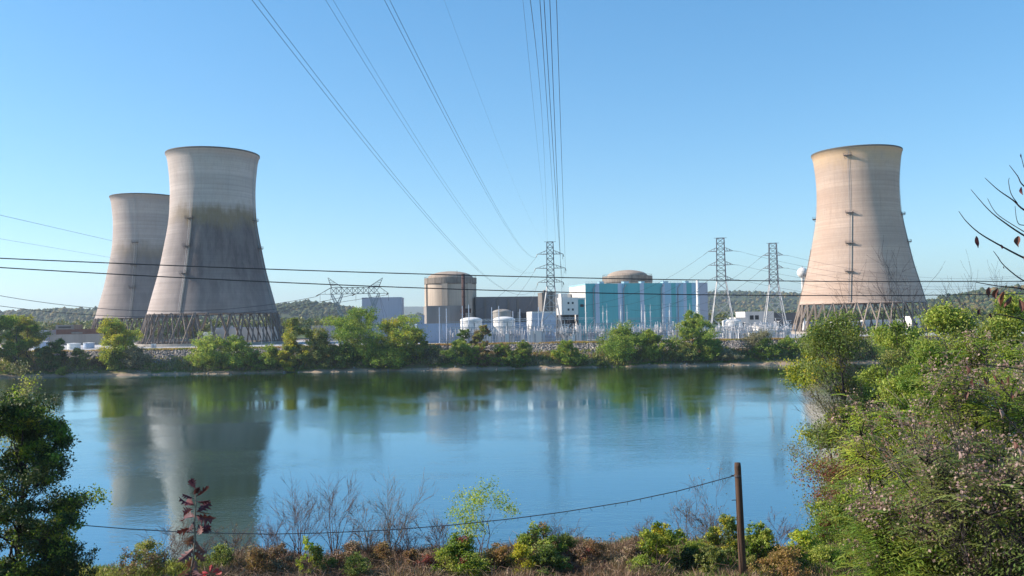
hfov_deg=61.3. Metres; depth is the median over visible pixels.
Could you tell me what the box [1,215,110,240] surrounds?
power line
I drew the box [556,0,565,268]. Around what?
power line
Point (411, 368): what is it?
shore stones
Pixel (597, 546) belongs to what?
bush
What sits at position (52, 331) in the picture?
brick building
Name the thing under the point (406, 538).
bare shrub
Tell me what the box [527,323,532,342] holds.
instrument transformer
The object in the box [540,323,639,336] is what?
bus gantry
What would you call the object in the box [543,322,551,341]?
disconnect switch
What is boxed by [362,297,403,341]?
storage hall
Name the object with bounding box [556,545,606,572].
bush
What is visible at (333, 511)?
bare shrub
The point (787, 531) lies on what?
bare shrub
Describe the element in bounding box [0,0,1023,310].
sky
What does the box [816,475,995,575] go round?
flowering shrub
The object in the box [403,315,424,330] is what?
annex
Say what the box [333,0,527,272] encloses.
power line
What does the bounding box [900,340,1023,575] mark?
flowering shrub
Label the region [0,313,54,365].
tree
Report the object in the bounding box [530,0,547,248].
power line
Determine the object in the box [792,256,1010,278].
power line
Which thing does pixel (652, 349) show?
tree
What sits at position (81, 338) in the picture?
retaining wall
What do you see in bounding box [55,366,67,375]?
bush
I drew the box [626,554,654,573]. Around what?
bush
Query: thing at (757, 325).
white shed
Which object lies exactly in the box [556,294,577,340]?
office block
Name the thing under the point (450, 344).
crest weeds
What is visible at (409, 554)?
bush
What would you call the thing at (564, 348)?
tree
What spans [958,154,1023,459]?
dry branch tree
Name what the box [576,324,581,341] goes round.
instrument transformer
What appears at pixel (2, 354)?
tree
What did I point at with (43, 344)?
storage tank
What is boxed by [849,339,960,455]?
tree
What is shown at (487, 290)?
overhead cable
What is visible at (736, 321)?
storage tank
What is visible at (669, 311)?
switchyard mast
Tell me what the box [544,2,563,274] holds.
power line
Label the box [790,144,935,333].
cooling tower
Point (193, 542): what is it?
oak sapling
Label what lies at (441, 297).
containment dome
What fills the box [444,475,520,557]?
sapling
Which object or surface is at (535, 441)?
river
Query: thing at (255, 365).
bush
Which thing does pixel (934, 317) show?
tree
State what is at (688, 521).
bare shrub
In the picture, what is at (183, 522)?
bare shrub
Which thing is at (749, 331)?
bus gantry
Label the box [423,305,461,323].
fuel building
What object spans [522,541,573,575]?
bush
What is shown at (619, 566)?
dry brambles
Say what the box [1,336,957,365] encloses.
riprap
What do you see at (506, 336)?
instrument transformer
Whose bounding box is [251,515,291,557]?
bare shrub
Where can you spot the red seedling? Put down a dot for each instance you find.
(214, 571)
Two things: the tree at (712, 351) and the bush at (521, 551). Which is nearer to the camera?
the bush at (521, 551)
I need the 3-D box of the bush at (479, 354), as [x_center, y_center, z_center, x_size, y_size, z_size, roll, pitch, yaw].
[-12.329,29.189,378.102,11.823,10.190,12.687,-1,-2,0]
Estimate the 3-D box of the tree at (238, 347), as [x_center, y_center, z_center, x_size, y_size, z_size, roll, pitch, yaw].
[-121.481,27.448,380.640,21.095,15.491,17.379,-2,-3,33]
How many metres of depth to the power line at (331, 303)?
398.75 m
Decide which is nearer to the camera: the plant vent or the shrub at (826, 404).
the shrub at (826, 404)
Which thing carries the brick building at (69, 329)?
on the ground at (402, 368)
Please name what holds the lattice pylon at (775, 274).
on the ground at (402, 368)
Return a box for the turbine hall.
[569,281,707,338]
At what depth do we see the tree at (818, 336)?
61.06 m
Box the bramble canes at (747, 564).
[643,536,864,575]
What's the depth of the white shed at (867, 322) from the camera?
649.59 m
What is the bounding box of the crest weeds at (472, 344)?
[65,336,946,351]
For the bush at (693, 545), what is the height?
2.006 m
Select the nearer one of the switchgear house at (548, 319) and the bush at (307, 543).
the bush at (307, 543)
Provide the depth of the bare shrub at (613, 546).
46.12 m
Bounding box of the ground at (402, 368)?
[0,320,1023,574]
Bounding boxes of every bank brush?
[0,348,962,370]
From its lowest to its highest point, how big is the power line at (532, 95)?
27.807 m
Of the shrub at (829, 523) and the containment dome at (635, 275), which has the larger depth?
the containment dome at (635, 275)
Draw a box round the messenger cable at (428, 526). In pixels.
[39,476,732,534]
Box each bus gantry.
[441,320,541,342]
[447,326,544,339]
[473,317,595,338]
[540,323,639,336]
[543,327,708,340]
[594,321,709,340]
[626,317,709,330]
[713,326,784,331]
[715,330,791,337]
[735,323,790,334]
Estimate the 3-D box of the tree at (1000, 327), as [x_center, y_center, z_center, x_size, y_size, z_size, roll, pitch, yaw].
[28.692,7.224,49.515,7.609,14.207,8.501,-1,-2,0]
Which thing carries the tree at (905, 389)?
on the ground at (402, 368)
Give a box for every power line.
[0,295,312,310]
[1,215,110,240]
[2,295,350,316]
[252,0,534,294]
[259,0,536,294]
[279,295,383,311]
[326,1,524,273]
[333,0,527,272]
[384,0,525,252]
[390,1,527,253]
[523,5,545,232]
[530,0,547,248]
[540,5,555,241]
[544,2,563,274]
[549,0,563,314]
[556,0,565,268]
[739,251,1007,280]
[745,266,1022,289]
[747,281,1011,300]
[789,268,1017,286]
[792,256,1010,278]
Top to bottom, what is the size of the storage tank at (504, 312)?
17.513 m
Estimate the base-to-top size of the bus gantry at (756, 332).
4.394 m
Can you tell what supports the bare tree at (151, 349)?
on the ground at (402, 368)
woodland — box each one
[0,322,247,340]
[13,314,418,333]
[708,306,1023,324]
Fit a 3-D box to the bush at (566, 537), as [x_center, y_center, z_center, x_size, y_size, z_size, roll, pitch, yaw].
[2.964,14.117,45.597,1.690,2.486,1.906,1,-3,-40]
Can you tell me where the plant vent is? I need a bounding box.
[461,274,470,317]
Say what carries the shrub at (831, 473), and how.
on the ground at (402, 368)
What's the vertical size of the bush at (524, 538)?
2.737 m
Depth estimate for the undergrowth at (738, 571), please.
42.99 m
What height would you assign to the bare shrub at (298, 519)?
6.190 m
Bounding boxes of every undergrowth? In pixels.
[27,553,214,575]
[338,536,668,575]
[616,529,955,575]
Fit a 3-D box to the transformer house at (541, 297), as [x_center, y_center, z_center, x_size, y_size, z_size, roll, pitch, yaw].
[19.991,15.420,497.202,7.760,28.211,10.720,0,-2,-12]
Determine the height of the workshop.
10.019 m
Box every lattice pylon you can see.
[316,278,388,337]
[534,241,565,338]
[704,238,738,337]
[759,243,788,330]
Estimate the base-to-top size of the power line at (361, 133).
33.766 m
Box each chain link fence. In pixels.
[64,344,276,350]
[441,334,793,341]
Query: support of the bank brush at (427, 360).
on the ground at (402, 368)
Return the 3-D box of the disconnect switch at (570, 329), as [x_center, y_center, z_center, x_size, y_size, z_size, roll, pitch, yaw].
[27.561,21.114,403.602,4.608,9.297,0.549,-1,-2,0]
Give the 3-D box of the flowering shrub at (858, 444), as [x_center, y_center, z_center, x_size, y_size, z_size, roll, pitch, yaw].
[12.637,6.700,26.829,5.166,7.242,5.763,0,-2,-23]
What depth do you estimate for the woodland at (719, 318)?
935.37 m
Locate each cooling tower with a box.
[91,193,199,341]
[135,146,285,346]
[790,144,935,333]
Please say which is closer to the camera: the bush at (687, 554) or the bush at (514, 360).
the bush at (687, 554)
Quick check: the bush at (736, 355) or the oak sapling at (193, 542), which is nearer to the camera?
the oak sapling at (193, 542)
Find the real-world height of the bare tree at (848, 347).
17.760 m
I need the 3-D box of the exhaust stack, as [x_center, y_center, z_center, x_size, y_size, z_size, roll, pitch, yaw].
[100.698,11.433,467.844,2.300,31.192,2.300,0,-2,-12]
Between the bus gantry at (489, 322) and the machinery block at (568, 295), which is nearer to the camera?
the bus gantry at (489, 322)
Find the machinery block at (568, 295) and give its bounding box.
[555,294,570,338]
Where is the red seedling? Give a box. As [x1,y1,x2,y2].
[200,565,221,575]
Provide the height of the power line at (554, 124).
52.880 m
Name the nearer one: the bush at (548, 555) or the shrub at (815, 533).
the bush at (548, 555)
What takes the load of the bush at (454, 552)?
on the ground at (402, 368)
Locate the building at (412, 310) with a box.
[404,307,423,314]
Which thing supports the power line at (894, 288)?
attached to the lattice pylon at (726, 289)
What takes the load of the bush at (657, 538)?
on the ground at (402, 368)
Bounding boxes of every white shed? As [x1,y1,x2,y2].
[752,322,773,336]
[860,319,903,327]
[903,316,930,328]
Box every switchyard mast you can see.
[438,307,440,342]
[445,308,447,342]
[668,306,670,339]
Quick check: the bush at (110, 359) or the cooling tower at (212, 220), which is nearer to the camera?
the bush at (110, 359)
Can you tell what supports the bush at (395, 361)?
on the ground at (402, 368)
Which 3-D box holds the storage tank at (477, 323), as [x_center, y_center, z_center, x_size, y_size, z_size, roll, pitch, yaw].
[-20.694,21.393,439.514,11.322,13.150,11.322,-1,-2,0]
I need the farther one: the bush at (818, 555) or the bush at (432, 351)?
the bush at (432, 351)
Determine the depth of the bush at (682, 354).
375.96 m
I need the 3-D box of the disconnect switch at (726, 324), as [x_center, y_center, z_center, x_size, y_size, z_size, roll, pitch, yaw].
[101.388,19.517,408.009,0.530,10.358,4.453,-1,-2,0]
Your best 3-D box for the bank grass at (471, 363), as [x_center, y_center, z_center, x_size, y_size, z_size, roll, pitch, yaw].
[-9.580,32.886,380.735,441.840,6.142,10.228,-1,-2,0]
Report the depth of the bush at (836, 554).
43.06 m
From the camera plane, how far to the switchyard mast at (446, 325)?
425.45 m
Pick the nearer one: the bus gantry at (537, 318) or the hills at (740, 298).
the bus gantry at (537, 318)
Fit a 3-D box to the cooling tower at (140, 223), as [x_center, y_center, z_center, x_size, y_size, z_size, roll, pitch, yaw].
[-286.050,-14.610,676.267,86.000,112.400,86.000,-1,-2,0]
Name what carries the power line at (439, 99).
attached to the lattice pylon at (555, 295)
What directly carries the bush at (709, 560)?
on the ground at (402, 368)
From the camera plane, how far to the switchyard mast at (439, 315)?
411.47 m
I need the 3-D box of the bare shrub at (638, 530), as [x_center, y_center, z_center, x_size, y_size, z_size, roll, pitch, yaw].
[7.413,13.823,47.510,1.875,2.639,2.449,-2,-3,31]
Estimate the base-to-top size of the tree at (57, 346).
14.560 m
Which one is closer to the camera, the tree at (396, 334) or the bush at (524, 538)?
the bush at (524, 538)
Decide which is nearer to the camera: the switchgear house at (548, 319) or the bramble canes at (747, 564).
the bramble canes at (747, 564)
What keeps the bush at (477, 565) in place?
on the ground at (402, 368)
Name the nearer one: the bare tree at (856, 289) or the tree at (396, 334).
the bare tree at (856, 289)
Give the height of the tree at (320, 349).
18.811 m
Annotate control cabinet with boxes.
[532,331,541,342]
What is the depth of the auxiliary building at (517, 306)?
594.26 m
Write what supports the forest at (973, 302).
on the hills
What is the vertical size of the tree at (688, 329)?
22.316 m
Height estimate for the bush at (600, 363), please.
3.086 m
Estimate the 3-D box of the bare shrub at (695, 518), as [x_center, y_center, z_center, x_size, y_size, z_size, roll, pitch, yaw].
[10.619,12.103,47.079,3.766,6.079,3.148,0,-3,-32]
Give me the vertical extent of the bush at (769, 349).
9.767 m
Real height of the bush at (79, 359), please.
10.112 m
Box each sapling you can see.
[177,478,215,575]
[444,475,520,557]
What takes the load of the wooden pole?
on the ground at (402, 368)
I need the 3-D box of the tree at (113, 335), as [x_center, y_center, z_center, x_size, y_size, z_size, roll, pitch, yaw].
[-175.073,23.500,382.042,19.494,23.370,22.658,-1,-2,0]
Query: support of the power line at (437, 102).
attached to the lattice pylon at (555, 295)
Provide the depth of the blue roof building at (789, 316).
640.54 m
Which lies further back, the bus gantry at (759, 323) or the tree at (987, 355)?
the bus gantry at (759, 323)
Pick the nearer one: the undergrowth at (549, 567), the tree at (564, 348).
the undergrowth at (549, 567)
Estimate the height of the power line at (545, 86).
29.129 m
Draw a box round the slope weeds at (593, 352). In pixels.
[0,345,939,364]
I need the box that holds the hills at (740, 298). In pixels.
[708,293,896,314]
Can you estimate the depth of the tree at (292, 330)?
379.03 m
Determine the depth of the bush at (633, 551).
44.34 m
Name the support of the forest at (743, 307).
on the hills at (740, 298)
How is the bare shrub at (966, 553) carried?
on the ground at (402, 368)
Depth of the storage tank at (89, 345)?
457.25 m
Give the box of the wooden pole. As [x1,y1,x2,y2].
[731,462,746,575]
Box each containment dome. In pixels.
[424,271,476,316]
[602,270,652,282]
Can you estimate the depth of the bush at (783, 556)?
42.67 m
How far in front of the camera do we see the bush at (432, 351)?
379.37 m
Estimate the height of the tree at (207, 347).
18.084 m
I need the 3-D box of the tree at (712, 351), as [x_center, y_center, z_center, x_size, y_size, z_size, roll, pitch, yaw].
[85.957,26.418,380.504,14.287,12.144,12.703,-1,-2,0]
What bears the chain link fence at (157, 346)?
on the ground at (402, 368)
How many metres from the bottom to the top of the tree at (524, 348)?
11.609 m
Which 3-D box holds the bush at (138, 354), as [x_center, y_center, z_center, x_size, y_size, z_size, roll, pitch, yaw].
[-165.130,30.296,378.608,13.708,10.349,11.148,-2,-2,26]
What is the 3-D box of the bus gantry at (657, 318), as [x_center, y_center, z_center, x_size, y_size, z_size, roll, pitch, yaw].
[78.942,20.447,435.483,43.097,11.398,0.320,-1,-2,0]
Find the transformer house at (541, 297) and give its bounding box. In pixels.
[538,290,554,311]
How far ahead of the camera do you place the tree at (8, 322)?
374.81 m
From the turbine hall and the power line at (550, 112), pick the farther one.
the turbine hall
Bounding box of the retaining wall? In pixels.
[50,334,105,345]
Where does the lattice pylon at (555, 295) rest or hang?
on the ground at (402, 368)
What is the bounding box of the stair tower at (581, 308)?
[575,298,584,339]
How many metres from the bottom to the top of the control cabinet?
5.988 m
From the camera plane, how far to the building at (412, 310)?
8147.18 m
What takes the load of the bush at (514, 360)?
on the ground at (402, 368)
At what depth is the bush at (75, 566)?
39.63 m
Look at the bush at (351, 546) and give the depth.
45.48 m
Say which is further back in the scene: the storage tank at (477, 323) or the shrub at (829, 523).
the storage tank at (477, 323)
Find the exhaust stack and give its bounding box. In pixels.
[695,280,699,314]
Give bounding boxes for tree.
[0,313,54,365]
[0,314,39,374]
[0,324,8,365]
[0,388,113,575]
[32,345,61,371]
[46,337,68,368]
[96,315,143,365]
[139,335,158,361]
[183,331,225,369]
[212,335,261,367]
[273,343,297,370]
[281,317,314,367]
[301,324,336,366]
[318,306,386,361]
[329,341,360,367]
[366,312,431,362]
[405,328,427,360]
[439,339,480,363]
[456,329,470,353]
[469,324,492,357]
[511,339,534,364]
[550,339,579,363]
[593,320,649,361]
[632,329,672,360]
[662,310,722,356]
[692,336,723,361]
[739,328,775,357]
[771,309,901,526]
[783,235,1022,469]
[808,240,1020,438]
[841,374,989,507]
[849,318,928,477]
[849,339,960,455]
[867,299,1014,450]
[878,274,1022,405]
[945,291,1023,478]
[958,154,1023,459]
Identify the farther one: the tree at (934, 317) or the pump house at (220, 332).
the pump house at (220, 332)
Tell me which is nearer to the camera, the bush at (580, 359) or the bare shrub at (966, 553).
the bare shrub at (966, 553)
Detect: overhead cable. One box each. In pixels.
[0,258,1023,281]
[0,267,1023,295]
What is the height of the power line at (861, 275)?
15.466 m
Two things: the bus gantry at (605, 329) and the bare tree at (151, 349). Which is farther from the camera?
the bus gantry at (605, 329)
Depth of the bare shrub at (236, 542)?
46.48 m
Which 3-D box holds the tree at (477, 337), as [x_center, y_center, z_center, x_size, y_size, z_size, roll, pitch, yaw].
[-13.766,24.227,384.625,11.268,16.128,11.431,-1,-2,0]
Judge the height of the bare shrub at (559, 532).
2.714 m
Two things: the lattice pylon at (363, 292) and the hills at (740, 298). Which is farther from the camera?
the hills at (740, 298)
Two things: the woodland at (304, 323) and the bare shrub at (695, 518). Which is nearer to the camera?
the bare shrub at (695, 518)
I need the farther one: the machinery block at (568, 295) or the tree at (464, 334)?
the machinery block at (568, 295)
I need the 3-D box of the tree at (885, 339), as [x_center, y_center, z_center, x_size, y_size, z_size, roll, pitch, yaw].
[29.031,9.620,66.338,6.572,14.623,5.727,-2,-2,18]
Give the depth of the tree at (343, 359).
377.11 m
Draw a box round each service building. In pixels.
[729,317,748,332]
[735,311,773,330]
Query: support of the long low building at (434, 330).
on the ground at (402, 368)
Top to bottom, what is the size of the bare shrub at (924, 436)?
7.704 m
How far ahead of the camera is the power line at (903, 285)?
493.08 m
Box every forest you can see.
[0,299,356,327]
[408,290,926,316]
[753,284,1023,319]
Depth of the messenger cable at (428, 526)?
41.58 m
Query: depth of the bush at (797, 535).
45.16 m
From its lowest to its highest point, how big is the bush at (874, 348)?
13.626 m
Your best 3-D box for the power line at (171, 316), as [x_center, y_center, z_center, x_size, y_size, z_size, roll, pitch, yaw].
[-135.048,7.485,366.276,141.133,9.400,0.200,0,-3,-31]
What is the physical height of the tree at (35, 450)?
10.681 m
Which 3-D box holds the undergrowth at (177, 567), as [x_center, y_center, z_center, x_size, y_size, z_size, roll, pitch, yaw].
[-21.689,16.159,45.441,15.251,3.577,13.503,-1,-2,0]
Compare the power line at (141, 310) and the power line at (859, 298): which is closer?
the power line at (141, 310)
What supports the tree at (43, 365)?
on the ground at (402, 368)
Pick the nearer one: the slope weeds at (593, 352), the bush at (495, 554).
the bush at (495, 554)
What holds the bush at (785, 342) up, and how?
on the ground at (402, 368)
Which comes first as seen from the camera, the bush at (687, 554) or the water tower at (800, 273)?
the bush at (687, 554)
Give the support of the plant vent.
on the ground at (402, 368)
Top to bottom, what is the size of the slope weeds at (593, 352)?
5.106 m
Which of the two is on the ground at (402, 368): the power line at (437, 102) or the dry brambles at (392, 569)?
the dry brambles at (392, 569)
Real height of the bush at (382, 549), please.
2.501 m
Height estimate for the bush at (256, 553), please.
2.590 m
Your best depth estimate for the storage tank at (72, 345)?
446.62 m
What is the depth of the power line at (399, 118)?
98.33 m
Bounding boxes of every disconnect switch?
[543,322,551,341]
[566,323,575,332]
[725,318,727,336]
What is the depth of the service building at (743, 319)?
585.08 m
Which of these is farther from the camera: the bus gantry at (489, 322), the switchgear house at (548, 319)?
the switchgear house at (548, 319)
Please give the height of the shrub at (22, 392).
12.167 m
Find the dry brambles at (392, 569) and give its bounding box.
[178,538,464,575]
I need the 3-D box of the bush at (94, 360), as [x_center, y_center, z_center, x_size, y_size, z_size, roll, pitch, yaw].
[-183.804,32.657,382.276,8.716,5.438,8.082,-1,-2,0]
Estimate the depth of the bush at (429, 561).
43.86 m
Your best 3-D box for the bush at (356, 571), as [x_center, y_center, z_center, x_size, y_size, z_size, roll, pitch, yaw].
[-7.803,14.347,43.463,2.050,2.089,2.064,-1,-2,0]
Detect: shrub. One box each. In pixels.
[0,356,64,552]
[134,520,189,573]
[155,512,229,567]
[210,522,259,560]
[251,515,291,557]
[257,473,353,555]
[307,471,381,555]
[341,500,386,545]
[363,467,436,551]
[387,515,422,549]
[405,508,451,550]
[542,516,586,548]
[604,531,630,556]
[625,512,654,544]
[659,494,723,548]
[673,458,730,547]
[755,506,800,546]
[777,378,852,530]
[784,444,895,530]
[801,472,869,547]
[810,511,834,541]
[811,388,1016,573]
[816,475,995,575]
[840,451,941,575]
[856,348,1014,563]
[870,410,1023,575]
[871,392,1023,575]
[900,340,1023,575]
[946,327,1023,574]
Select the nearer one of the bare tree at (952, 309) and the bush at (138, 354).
the bare tree at (952, 309)
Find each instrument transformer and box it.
[505,326,508,342]
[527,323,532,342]
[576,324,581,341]
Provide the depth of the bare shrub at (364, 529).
49.86 m
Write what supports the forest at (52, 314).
on the hills at (283, 314)
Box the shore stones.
[0,358,886,377]
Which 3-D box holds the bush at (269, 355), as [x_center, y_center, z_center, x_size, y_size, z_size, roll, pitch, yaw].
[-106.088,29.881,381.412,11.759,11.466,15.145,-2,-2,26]
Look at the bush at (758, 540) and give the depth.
44.46 m
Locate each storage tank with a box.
[33,341,49,348]
[67,343,80,348]
[83,342,94,348]
[460,317,481,342]
[493,309,510,318]
[493,316,514,342]
[722,319,741,337]
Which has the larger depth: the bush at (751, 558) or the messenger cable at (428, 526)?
the bush at (751, 558)
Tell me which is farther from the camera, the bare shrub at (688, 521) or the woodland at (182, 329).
the woodland at (182, 329)
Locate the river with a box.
[0,362,1023,567]
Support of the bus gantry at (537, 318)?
on the ground at (402, 368)
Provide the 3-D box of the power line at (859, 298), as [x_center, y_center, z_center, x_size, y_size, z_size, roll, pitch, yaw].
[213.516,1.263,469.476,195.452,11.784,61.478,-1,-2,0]
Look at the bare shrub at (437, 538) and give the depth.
47.28 m
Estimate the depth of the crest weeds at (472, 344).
396.38 m
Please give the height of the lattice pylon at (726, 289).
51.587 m
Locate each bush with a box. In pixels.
[33,540,106,575]
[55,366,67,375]
[68,347,90,368]
[87,356,104,365]
[100,349,123,369]
[102,543,171,575]
[119,346,151,368]
[130,536,171,574]
[204,543,236,567]
[237,543,276,575]
[245,352,264,370]
[258,343,278,368]
[266,542,295,572]
[295,536,315,575]
[308,543,338,573]
[333,537,363,566]
[338,551,373,575]
[360,345,387,367]
[367,541,398,568]
[369,345,410,368]
[402,548,421,567]
[413,554,436,574]
[417,343,452,363]
[427,529,483,575]
[456,551,495,575]
[472,345,496,365]
[481,542,525,575]
[487,342,516,364]
[502,520,576,564]
[504,354,526,367]
[509,542,538,574]
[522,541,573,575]
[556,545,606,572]
[557,531,578,562]
[567,353,588,365]
[576,536,615,566]
[594,361,606,366]
[609,540,646,564]
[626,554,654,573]
[635,521,688,569]
[666,341,701,360]
[666,547,700,573]
[679,539,714,563]
[689,545,724,573]
[702,513,745,557]
[712,349,744,360]
[735,555,762,572]
[744,520,781,568]
[747,541,814,575]
[748,337,780,357]
[771,335,804,355]
[785,529,823,564]
[790,326,872,355]
[802,542,835,568]
[815,539,871,575]
[847,547,877,575]
[863,327,922,356]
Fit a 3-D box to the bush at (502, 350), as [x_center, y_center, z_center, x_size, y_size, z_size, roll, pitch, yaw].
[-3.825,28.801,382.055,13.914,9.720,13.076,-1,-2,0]
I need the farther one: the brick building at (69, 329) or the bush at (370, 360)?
the brick building at (69, 329)
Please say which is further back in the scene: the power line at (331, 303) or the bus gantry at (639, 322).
the bus gantry at (639, 322)
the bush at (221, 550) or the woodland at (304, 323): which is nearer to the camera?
the bush at (221, 550)
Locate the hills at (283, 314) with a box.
[31,306,345,324]
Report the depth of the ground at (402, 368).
376.67 m
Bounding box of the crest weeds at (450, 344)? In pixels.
[32,335,950,352]
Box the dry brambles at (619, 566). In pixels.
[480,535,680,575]
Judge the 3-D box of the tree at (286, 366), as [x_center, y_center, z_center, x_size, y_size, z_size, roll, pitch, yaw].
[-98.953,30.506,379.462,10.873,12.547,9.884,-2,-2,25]
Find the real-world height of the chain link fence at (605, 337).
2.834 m
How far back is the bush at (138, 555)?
43.47 m
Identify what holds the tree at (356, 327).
on the ground at (402, 368)
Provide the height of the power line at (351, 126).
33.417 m
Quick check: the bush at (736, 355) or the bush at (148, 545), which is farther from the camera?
the bush at (736, 355)
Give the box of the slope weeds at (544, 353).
[0,345,956,364]
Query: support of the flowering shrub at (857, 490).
on the ground at (402, 368)
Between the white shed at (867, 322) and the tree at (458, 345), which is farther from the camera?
the white shed at (867, 322)
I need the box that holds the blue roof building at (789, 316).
[774,313,800,330]
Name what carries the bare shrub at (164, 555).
on the ground at (402, 368)
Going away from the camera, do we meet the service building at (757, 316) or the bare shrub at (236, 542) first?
the bare shrub at (236, 542)
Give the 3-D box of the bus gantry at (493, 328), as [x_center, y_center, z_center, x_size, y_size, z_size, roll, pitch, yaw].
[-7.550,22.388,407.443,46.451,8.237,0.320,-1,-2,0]
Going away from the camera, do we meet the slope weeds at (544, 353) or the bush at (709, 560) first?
the bush at (709, 560)
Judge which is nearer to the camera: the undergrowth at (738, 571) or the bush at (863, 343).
the undergrowth at (738, 571)
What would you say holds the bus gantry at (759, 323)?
on the ground at (402, 368)
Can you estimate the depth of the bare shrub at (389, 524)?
48.51 m
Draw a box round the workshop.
[311,325,336,340]
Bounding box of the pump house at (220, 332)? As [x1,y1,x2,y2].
[215,325,277,339]
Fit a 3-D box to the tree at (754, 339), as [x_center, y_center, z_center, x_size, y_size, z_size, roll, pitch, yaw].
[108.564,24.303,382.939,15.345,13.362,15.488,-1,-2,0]
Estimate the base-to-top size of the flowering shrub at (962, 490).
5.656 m
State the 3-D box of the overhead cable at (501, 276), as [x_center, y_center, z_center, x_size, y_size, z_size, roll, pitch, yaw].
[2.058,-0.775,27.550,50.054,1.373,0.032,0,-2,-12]
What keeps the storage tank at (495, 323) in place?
on the ground at (402, 368)
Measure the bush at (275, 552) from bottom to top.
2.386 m
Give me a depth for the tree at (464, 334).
385.45 m
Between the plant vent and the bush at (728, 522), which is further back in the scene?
the plant vent
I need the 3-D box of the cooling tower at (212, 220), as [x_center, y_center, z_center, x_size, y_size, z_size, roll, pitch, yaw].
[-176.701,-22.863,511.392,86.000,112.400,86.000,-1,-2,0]
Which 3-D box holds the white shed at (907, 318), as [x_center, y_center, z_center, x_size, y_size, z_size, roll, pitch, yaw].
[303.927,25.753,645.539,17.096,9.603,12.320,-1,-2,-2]
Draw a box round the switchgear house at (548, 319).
[527,311,555,341]
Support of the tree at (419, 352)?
on the ground at (402, 368)
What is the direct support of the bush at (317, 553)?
on the ground at (402, 368)
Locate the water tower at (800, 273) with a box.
[797,267,806,329]
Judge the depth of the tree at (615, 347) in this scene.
377.89 m
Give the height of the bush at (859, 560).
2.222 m
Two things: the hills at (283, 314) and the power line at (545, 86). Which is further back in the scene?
the hills at (283, 314)
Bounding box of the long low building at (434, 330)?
[414,322,526,342]
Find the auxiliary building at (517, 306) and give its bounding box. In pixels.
[474,296,537,322]
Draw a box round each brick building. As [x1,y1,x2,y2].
[39,330,55,340]
[56,325,108,339]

